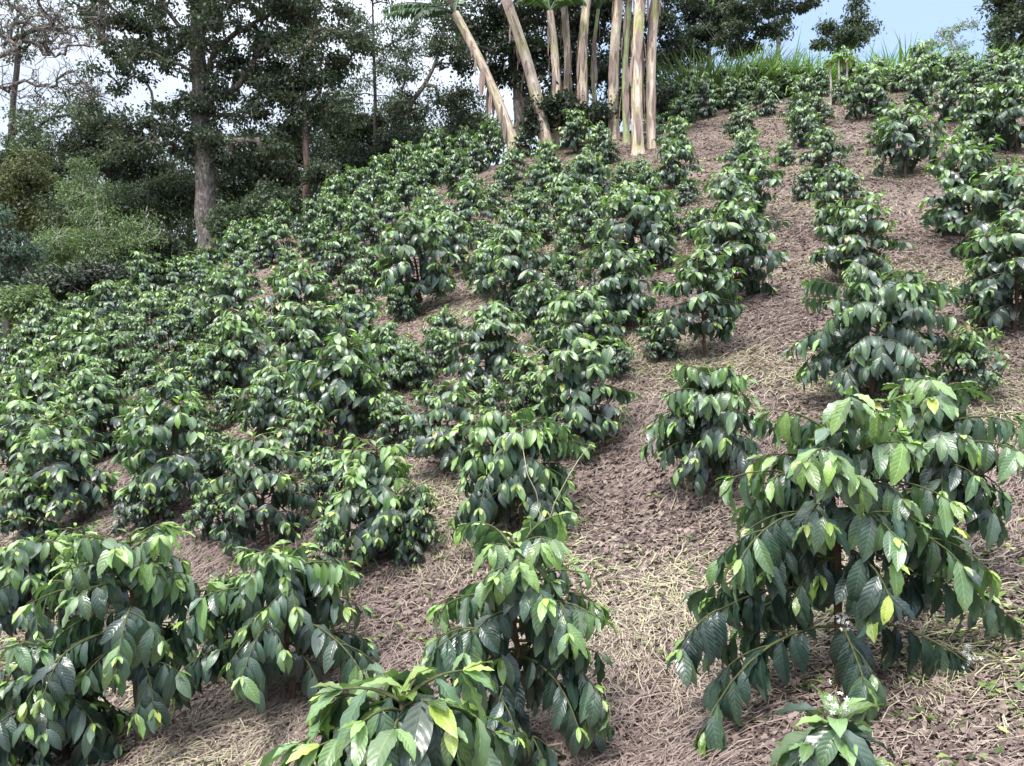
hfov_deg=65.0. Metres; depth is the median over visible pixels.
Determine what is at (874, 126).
coffee plant
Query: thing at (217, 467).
coffee plant
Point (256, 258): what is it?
coffee plant
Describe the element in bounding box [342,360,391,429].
coffee plant
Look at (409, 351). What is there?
coffee plant
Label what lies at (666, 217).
coffee plant
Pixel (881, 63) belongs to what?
coffee plant
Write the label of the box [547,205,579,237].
coffee plant
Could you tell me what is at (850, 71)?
coffee plant
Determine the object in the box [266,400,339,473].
coffee plant
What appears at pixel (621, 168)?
coffee plant
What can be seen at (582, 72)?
banana plant
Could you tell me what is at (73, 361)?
coffee plant
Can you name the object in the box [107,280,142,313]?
coffee plant
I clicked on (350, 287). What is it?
coffee plant
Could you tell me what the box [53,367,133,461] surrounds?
coffee plant
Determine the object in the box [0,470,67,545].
coffee plant
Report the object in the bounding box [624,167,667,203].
coffee plant
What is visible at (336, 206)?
coffee plant
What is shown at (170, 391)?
coffee plant
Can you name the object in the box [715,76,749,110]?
coffee plant
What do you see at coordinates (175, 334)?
coffee plant
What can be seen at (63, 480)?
coffee plant
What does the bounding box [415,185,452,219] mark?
coffee plant
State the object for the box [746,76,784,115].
coffee plant
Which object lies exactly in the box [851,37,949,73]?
grass clump
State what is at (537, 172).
coffee plant
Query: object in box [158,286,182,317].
coffee plant
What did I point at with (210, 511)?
coffee plant
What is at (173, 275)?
coffee plant
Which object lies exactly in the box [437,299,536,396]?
coffee plant
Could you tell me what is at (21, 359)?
coffee plant
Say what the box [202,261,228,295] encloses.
coffee plant
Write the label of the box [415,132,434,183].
coffee plant
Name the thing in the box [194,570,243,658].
coffee plant
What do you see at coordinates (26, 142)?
gully tree
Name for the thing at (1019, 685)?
ground weeds
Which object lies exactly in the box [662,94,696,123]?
coffee plant
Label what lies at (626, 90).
banana plant
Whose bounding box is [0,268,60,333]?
lime bush
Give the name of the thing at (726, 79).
coffee plant
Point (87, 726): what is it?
coffee plant
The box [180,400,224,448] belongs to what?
coffee plant
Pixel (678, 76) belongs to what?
grass clump
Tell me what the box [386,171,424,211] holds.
coffee plant
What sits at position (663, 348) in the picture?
coffee plant
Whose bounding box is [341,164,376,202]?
coffee plant
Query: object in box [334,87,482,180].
gully shrub
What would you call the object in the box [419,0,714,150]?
shade tree
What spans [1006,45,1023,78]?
coffee plant
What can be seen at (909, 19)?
sky
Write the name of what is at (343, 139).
gully tree
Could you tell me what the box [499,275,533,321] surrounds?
coffee plant
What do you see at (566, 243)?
coffee plant
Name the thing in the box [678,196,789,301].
coffee plant
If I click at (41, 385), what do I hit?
coffee plant
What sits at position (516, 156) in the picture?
coffee plant
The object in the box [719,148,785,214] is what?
coffee plant
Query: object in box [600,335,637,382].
coffee plant
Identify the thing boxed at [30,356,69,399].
coffee plant
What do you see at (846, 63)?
sapling
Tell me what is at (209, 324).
coffee plant
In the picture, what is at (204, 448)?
coffee plant
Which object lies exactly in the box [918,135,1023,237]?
coffee plant
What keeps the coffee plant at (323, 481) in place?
on the ground
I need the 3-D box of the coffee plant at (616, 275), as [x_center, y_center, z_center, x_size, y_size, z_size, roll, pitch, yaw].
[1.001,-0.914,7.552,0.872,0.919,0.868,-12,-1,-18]
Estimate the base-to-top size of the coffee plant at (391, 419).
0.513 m
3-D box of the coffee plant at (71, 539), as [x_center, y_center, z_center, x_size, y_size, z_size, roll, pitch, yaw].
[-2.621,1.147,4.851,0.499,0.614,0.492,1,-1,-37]
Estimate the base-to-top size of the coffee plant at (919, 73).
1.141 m
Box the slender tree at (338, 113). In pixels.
[241,0,367,221]
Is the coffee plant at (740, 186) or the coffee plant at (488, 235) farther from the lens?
the coffee plant at (488, 235)
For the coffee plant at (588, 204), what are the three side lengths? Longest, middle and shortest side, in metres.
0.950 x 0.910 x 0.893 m
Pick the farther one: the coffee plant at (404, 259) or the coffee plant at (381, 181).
the coffee plant at (381, 181)
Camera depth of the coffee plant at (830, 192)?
8.78 m
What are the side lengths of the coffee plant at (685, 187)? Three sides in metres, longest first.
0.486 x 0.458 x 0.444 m
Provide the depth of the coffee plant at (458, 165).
18.13 m
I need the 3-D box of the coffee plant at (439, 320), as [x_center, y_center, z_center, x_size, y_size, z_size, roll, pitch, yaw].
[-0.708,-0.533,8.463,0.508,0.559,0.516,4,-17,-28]
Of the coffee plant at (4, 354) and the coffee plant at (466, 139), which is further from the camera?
the coffee plant at (466, 139)
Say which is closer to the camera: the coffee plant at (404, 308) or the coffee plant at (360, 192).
the coffee plant at (404, 308)
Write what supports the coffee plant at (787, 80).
on the ground
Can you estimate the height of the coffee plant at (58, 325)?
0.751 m
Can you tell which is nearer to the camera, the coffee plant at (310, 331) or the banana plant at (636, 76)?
the coffee plant at (310, 331)
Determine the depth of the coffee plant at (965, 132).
11.76 m
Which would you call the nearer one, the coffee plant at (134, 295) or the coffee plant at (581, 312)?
the coffee plant at (581, 312)
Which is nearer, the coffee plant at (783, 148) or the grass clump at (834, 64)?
the coffee plant at (783, 148)
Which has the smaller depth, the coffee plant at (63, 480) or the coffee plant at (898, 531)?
the coffee plant at (898, 531)
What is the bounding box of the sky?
[0,0,1023,246]
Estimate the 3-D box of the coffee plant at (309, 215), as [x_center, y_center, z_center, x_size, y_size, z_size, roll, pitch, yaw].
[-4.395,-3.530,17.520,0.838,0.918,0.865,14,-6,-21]
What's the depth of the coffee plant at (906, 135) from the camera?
11.35 m
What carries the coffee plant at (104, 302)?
on the ground
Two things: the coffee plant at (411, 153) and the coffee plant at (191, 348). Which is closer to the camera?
the coffee plant at (191, 348)
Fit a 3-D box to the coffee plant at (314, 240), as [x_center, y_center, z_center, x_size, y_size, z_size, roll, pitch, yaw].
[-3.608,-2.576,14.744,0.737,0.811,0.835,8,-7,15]
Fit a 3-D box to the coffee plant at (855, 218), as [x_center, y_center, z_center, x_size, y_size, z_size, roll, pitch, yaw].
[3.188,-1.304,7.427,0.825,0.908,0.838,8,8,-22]
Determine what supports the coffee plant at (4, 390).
on the ground
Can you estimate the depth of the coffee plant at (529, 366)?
6.01 m
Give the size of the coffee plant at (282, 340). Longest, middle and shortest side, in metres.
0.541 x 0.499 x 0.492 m
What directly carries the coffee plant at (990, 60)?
on the ground
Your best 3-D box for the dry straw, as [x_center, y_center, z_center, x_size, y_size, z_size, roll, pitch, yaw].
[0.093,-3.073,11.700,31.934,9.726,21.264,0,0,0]
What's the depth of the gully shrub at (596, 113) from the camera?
20.19 m
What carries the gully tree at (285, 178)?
on the ground
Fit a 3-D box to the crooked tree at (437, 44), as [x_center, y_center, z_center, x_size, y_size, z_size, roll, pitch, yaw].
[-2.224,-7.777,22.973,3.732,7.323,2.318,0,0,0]
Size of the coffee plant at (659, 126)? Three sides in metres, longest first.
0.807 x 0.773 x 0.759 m
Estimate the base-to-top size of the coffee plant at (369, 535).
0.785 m
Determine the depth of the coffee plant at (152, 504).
5.87 m
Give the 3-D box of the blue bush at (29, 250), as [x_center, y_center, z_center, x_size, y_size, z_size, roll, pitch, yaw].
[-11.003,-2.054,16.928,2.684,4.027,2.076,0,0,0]
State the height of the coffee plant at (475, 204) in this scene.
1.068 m
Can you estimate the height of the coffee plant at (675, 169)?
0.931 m
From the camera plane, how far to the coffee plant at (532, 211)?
12.16 m
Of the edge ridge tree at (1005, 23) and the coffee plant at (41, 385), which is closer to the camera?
the coffee plant at (41, 385)
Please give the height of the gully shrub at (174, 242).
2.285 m
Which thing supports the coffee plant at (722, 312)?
on the ground
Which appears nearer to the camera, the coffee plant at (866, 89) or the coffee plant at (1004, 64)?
the coffee plant at (866, 89)
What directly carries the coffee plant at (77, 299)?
on the ground
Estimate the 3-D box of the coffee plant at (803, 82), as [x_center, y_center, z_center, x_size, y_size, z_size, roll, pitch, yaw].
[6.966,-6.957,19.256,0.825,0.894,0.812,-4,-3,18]
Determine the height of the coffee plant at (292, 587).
0.805 m
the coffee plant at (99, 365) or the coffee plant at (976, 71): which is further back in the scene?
the coffee plant at (976, 71)
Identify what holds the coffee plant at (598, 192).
on the ground
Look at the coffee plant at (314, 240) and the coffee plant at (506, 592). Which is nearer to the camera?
the coffee plant at (506, 592)
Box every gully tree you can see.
[0,92,106,327]
[0,134,84,343]
[36,75,182,248]
[138,104,344,265]
[296,90,440,203]
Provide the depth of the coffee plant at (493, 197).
14.50 m
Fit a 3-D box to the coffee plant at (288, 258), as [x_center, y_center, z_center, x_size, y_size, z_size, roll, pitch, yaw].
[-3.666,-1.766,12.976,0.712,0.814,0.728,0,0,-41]
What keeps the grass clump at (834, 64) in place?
on the ground
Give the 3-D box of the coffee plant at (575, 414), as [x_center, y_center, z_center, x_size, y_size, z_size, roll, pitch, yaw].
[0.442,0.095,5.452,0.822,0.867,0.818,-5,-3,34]
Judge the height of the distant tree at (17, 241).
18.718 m
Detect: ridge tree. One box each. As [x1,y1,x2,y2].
[657,0,772,73]
[809,0,886,58]
[972,0,1023,57]
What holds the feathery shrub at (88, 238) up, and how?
on the ground
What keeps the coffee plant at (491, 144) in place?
on the ground
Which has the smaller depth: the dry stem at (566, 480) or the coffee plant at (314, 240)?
the dry stem at (566, 480)
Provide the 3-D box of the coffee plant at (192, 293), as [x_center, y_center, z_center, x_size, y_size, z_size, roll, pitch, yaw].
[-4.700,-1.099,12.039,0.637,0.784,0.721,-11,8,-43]
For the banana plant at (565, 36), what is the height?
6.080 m
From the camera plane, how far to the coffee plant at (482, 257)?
9.61 m
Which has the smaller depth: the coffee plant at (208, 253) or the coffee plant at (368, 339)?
the coffee plant at (368, 339)
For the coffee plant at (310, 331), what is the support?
on the ground
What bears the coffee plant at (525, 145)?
on the ground
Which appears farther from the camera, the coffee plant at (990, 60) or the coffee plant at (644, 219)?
the coffee plant at (990, 60)
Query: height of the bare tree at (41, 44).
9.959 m
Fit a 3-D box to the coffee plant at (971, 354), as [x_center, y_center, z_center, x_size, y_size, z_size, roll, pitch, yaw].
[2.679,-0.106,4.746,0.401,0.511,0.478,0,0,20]
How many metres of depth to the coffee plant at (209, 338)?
9.80 m
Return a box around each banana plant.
[382,0,521,156]
[501,0,554,153]
[515,0,586,148]
[560,0,572,136]
[575,0,590,141]
[590,0,607,132]
[608,0,625,139]
[619,0,633,142]
[629,0,713,155]
[645,0,663,148]
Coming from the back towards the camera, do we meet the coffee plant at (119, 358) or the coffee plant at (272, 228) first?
the coffee plant at (272, 228)
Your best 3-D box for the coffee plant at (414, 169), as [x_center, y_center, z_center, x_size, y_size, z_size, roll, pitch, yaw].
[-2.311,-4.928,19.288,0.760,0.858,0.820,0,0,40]
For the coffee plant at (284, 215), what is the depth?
18.37 m
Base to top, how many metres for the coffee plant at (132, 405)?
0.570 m
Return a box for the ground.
[0,81,1023,765]
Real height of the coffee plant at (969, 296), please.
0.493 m
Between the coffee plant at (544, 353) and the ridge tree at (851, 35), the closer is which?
the coffee plant at (544, 353)
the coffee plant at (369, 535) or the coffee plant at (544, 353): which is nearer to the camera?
the coffee plant at (369, 535)
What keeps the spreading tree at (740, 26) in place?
on the ground
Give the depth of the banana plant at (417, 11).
20.88 m
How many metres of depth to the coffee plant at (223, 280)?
10.61 m
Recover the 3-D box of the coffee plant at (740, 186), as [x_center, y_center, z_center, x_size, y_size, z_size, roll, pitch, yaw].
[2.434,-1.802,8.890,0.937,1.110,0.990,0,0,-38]
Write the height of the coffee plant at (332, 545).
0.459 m
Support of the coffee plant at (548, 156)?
on the ground
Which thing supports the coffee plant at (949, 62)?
on the ground
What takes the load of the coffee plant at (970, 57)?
on the ground
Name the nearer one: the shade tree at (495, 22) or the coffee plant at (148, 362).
the coffee plant at (148, 362)
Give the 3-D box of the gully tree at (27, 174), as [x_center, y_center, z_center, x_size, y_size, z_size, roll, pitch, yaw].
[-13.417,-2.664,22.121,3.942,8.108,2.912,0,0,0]
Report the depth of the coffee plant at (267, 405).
6.97 m
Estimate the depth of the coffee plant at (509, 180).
16.17 m
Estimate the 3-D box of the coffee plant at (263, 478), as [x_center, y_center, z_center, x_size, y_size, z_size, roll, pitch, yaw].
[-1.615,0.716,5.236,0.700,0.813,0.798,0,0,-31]
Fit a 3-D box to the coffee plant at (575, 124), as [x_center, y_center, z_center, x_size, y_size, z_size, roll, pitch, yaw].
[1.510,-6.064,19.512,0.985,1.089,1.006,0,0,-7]
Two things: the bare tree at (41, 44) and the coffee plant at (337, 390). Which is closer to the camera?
the coffee plant at (337, 390)
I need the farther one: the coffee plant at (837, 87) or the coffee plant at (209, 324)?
the coffee plant at (837, 87)
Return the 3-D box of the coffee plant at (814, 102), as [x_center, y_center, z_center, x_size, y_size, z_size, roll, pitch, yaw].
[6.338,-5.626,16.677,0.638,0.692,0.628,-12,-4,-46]
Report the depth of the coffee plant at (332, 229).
15.51 m
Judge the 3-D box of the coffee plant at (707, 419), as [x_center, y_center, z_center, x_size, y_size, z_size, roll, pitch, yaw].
[1.116,0.284,4.448,0.726,0.789,0.716,0,0,43]
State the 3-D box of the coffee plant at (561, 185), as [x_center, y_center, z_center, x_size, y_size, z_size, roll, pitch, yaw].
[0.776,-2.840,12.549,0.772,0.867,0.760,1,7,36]
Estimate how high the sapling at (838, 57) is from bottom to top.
1.267 m
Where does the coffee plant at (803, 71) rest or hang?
on the ground
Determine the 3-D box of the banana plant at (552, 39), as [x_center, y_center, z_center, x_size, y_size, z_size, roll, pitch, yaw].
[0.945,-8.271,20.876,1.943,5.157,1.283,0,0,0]
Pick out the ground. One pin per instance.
(904, 209)
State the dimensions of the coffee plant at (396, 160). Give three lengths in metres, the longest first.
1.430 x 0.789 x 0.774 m
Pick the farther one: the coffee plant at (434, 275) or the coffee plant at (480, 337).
the coffee plant at (434, 275)
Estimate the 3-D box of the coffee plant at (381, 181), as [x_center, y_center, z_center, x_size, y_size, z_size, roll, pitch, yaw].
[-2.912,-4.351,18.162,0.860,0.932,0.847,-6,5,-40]
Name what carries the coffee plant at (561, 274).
on the ground
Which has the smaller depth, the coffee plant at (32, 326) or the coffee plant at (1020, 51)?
the coffee plant at (32, 326)
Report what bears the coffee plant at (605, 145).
on the ground
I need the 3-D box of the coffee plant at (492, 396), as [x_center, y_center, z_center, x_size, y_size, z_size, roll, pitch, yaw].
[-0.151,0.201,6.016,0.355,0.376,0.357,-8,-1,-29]
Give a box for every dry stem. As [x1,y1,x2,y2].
[522,423,540,520]
[550,443,591,516]
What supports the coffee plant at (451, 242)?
on the ground
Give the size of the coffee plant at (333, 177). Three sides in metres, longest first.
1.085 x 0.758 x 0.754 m
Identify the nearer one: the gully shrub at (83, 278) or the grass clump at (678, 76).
the gully shrub at (83, 278)
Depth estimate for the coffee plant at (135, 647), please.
3.22 m
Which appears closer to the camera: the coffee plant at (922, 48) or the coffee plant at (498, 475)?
the coffee plant at (498, 475)
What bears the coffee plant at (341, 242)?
on the ground
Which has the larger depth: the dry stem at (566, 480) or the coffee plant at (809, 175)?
the coffee plant at (809, 175)
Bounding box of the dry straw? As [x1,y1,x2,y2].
[0,77,1023,765]
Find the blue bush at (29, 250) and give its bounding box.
[0,202,54,352]
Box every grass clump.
[606,35,785,131]
[645,35,827,100]
[684,36,813,98]
[712,27,836,102]
[773,44,862,95]
[783,40,880,89]
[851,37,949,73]
[855,26,963,72]
[954,37,1023,79]
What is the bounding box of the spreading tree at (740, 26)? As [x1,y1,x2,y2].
[694,0,828,65]
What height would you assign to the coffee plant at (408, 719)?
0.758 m
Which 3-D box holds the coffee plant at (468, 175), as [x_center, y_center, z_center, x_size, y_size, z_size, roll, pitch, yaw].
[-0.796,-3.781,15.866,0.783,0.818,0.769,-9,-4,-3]
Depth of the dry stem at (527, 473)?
4.15 m
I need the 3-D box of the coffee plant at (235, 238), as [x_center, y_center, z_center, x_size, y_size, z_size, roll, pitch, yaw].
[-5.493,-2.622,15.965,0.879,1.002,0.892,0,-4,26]
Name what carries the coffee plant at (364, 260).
on the ground
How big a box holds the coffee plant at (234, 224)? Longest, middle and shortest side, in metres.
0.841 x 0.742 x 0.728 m
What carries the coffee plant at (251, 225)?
on the ground
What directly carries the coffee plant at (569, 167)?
on the ground
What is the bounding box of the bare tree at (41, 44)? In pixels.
[0,0,128,116]
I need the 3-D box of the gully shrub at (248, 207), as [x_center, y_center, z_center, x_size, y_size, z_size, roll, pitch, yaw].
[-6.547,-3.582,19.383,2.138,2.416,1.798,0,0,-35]
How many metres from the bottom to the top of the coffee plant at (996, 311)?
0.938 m
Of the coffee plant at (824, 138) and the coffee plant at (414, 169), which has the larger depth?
the coffee plant at (414, 169)
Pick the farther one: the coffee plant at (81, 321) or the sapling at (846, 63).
the sapling at (846, 63)
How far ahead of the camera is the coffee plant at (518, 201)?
14.01 m
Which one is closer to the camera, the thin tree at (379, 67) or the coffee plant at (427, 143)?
the coffee plant at (427, 143)
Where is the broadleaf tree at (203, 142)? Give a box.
[34,0,389,261]
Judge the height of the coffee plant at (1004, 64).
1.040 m
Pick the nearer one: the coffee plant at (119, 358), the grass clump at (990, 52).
the coffee plant at (119, 358)
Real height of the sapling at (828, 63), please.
1.178 m
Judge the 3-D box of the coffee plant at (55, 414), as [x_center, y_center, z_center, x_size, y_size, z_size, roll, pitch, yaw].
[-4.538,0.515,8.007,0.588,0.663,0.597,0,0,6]
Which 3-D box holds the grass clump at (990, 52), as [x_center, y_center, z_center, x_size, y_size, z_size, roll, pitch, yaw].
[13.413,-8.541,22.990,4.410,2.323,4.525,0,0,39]
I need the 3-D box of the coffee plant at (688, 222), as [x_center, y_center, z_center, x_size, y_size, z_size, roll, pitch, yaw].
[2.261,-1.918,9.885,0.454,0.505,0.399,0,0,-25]
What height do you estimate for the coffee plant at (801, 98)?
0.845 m
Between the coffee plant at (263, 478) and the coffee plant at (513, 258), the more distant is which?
the coffee plant at (513, 258)
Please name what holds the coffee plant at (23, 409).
on the ground
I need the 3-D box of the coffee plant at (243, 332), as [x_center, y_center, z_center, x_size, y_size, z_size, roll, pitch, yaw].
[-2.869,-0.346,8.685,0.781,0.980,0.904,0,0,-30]
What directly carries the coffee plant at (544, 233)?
on the ground
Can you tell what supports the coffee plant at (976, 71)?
on the ground
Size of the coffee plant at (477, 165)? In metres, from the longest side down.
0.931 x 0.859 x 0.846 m
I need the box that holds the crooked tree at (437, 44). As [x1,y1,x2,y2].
[372,0,497,148]
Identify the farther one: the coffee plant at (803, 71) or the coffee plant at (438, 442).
the coffee plant at (803, 71)
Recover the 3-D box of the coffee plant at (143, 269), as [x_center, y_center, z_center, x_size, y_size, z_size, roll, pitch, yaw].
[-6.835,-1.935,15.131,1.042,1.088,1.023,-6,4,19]
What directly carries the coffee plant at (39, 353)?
on the ground
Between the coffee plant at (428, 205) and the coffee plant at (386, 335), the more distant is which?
the coffee plant at (428, 205)
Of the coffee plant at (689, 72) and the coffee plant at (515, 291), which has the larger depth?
the coffee plant at (689, 72)
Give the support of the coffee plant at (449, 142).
on the ground
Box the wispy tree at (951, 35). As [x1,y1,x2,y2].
[926,17,983,54]
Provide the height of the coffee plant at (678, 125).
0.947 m
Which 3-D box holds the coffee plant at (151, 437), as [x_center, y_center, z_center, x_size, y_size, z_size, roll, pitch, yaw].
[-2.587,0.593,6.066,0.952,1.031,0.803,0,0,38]
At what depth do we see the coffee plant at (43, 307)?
14.53 m
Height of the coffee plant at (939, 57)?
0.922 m
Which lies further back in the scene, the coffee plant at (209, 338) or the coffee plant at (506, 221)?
the coffee plant at (506, 221)
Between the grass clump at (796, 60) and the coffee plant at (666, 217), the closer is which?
the coffee plant at (666, 217)
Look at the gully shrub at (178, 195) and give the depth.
21.66 m
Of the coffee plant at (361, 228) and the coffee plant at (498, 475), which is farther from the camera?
the coffee plant at (361, 228)
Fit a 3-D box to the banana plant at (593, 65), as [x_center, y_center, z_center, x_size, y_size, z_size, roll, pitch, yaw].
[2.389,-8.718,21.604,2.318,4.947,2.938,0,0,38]
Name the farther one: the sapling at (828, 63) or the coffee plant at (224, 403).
the sapling at (828, 63)
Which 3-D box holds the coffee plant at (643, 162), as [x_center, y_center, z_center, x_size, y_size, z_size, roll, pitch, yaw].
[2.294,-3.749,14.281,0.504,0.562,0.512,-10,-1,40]
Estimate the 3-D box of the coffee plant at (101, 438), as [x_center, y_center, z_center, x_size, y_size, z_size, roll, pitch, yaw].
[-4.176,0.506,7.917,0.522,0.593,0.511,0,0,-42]
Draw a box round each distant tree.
[0,144,107,333]
[60,122,322,265]
[407,86,535,155]
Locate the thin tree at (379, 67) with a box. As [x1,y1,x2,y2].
[326,0,433,197]
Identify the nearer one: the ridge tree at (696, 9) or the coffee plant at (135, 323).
the coffee plant at (135, 323)
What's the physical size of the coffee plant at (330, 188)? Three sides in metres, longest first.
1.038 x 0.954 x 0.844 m
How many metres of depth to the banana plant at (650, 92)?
17.68 m
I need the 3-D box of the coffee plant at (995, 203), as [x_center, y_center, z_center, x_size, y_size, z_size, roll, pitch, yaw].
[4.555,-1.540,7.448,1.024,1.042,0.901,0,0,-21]
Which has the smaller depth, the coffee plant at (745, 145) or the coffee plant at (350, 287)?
the coffee plant at (350, 287)
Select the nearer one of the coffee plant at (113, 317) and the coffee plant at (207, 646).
the coffee plant at (207, 646)
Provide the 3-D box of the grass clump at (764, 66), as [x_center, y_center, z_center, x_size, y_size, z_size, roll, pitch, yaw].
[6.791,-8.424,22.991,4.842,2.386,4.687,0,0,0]
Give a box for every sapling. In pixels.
[823,55,837,105]
[830,52,845,104]
[840,56,857,102]
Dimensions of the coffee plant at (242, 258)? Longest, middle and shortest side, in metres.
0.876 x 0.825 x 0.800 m
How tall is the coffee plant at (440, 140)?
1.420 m
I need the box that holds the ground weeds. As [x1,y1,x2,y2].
[9,95,1023,765]
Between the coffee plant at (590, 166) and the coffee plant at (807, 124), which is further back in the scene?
the coffee plant at (807, 124)
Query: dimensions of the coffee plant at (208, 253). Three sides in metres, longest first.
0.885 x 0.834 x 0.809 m
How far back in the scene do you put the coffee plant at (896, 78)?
19.91 m
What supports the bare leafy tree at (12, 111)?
on the ground
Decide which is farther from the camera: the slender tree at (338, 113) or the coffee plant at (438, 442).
the slender tree at (338, 113)
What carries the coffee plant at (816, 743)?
on the ground
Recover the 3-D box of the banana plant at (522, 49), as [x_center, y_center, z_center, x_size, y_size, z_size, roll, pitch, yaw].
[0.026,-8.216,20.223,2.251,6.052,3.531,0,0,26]
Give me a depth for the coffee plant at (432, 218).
13.32 m
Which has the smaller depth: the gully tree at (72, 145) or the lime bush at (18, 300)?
the lime bush at (18, 300)
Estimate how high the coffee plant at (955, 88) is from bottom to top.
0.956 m
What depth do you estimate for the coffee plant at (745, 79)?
21.86 m
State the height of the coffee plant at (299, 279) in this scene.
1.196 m
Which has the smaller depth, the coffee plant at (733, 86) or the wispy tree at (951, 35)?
the coffee plant at (733, 86)
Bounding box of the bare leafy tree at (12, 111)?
[0,0,111,350]
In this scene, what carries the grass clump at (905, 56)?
on the ground
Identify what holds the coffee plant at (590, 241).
on the ground
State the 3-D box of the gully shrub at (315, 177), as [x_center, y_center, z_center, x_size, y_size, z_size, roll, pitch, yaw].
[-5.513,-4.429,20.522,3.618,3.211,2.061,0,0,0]
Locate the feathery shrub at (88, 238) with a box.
[18,147,199,298]
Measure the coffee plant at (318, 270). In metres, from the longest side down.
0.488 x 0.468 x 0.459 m
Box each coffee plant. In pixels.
[0,323,44,372]
[0,347,40,396]
[0,362,79,438]
[0,375,17,413]
[0,393,62,504]
[0,409,130,522]
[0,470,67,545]
[0,530,76,645]
[0,630,130,765]
[7,312,59,364]
[8,343,63,377]
[12,522,251,745]
[22,299,59,332]
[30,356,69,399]
[34,402,71,461]
[38,332,120,395]
[40,315,81,351]
[43,308,114,359]
[51,520,118,610]
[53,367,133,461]
[58,292,99,334]
[60,405,115,454]
[70,360,133,406]
[81,280,134,334]
[84,330,141,394]
[94,279,127,309]
[96,311,132,345]
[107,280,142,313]
[108,405,156,457]
[111,393,235,520]
[111,458,181,535]
[113,314,157,361]
[116,368,215,453]
[117,349,166,398]
[117,392,162,430]
[125,251,171,304]
[125,290,174,336]
[145,315,189,357]
[156,340,207,393]
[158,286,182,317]
[159,255,195,297]
[165,295,204,343]
[166,539,388,737]
[175,257,213,297]
[175,353,212,393]
[176,284,218,329]
[178,342,240,399]
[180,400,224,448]
[180,478,238,541]
[185,245,222,286]
[186,432,223,479]
[192,265,265,330]
[193,303,222,341]
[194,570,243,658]
[197,326,227,359]
[198,431,239,476]
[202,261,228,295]
[206,385,246,427]
[206,431,324,556]
[207,306,278,387]
[212,225,253,267]
[217,250,261,296]
[219,220,248,252]
[224,365,306,439]
[240,217,262,247]
[244,236,274,268]
[250,216,300,264]
[253,258,344,343]
[260,660,518,765]
[261,199,296,235]
[264,248,307,288]
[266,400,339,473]
[267,312,297,345]
[268,299,356,400]
[280,331,398,449]
[290,198,321,237]
[295,220,333,260]
[298,446,352,514]
[306,515,352,568]
[309,266,331,293]
[310,216,338,249]
[311,231,363,286]
[316,177,348,217]
[318,192,351,237]
[318,433,431,566]
[319,174,349,212]
[324,291,384,354]
[328,264,382,310]
[340,196,390,251]
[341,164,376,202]
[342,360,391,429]
[344,186,374,222]
[347,329,388,385]
[356,245,386,287]
[360,154,391,196]
[361,320,421,389]
[364,170,401,204]
[366,212,459,310]
[368,153,395,192]
[368,390,427,456]
[371,190,406,231]
[380,252,405,274]
[383,282,424,321]
[385,480,446,565]
[386,139,407,188]
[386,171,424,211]
[389,141,430,185]
[392,338,438,388]
[399,196,441,241]
[399,378,481,475]
[400,159,432,188]
[413,209,445,247]
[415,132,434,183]
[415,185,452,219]
[416,326,459,375]
[419,147,446,184]
[419,511,617,765]
[420,303,471,348]
[421,209,480,271]
[429,126,453,172]
[435,148,474,191]
[436,135,463,172]
[437,178,499,239]
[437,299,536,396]
[447,406,594,546]
[454,125,476,170]
[454,167,488,208]
[455,239,504,298]
[460,138,492,173]
[467,226,567,320]
[468,113,503,166]
[468,219,488,245]
[471,384,520,422]
[480,222,502,242]
[481,183,509,215]
[488,208,543,254]
[490,145,528,180]
[492,162,519,193]
[495,353,558,411]
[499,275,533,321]
[505,184,529,212]
[508,188,556,233]
[509,124,538,155]
[516,156,557,197]
[516,277,567,343]
[523,333,643,460]
[525,139,569,179]
[529,216,555,243]
[529,309,568,365]
[538,262,579,299]
[539,173,582,221]
[542,285,629,371]
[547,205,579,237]
[549,228,586,271]
[555,181,616,247]
[556,108,593,152]
[557,144,616,203]
[560,160,577,185]
[567,234,671,326]
[580,176,602,195]
[584,218,619,256]
[585,120,620,164]
[585,176,678,268]
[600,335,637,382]
[605,187,626,218]
[609,160,638,192]
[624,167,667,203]
[630,155,653,181]
[635,311,682,360]
[640,364,781,498]
[643,113,668,144]
[650,189,684,234]
[650,244,747,357]
[653,115,695,154]
[653,136,704,188]
[658,210,677,238]
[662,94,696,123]
[665,387,1023,760]
[670,77,693,115]
[672,177,701,205]
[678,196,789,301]
[681,167,789,263]
[681,206,711,243]
[683,68,704,114]
[685,82,710,115]
[687,71,724,118]
[709,65,733,109]
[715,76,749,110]
[717,126,766,177]
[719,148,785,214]
[720,101,758,137]
[739,61,770,100]
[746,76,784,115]
[766,678,895,765]
[770,63,794,97]
[773,138,796,166]
[778,89,813,125]
[781,260,973,399]
[782,104,825,146]
[785,73,820,109]
[788,63,814,94]
[788,166,823,199]
[795,126,855,181]
[804,95,835,123]
[805,166,873,229]
[806,65,834,95]
[807,192,914,282]
[827,75,854,103]
[834,45,860,85]
[838,61,897,120]
[861,118,887,145]
[863,97,952,177]
[869,57,894,89]
[873,371,1023,581]
[883,61,908,92]
[894,54,942,107]
[896,38,940,81]
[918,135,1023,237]
[925,53,946,81]
[925,70,974,121]
[927,323,1008,397]
[933,48,963,90]
[943,159,1023,260]
[946,209,1023,331]
[948,125,983,159]
[949,47,979,73]
[949,85,1022,145]
[956,264,1022,321]
[959,57,989,94]
[972,49,1003,85]
[973,76,1023,151]
[986,47,1023,93]
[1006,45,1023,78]
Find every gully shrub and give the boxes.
[4,160,217,291]
[13,250,156,319]
[94,205,200,286]
[190,185,286,251]
[227,151,348,225]
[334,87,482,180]
[512,72,684,148]
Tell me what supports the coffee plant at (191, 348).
on the ground
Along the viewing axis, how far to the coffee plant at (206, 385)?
8.60 m

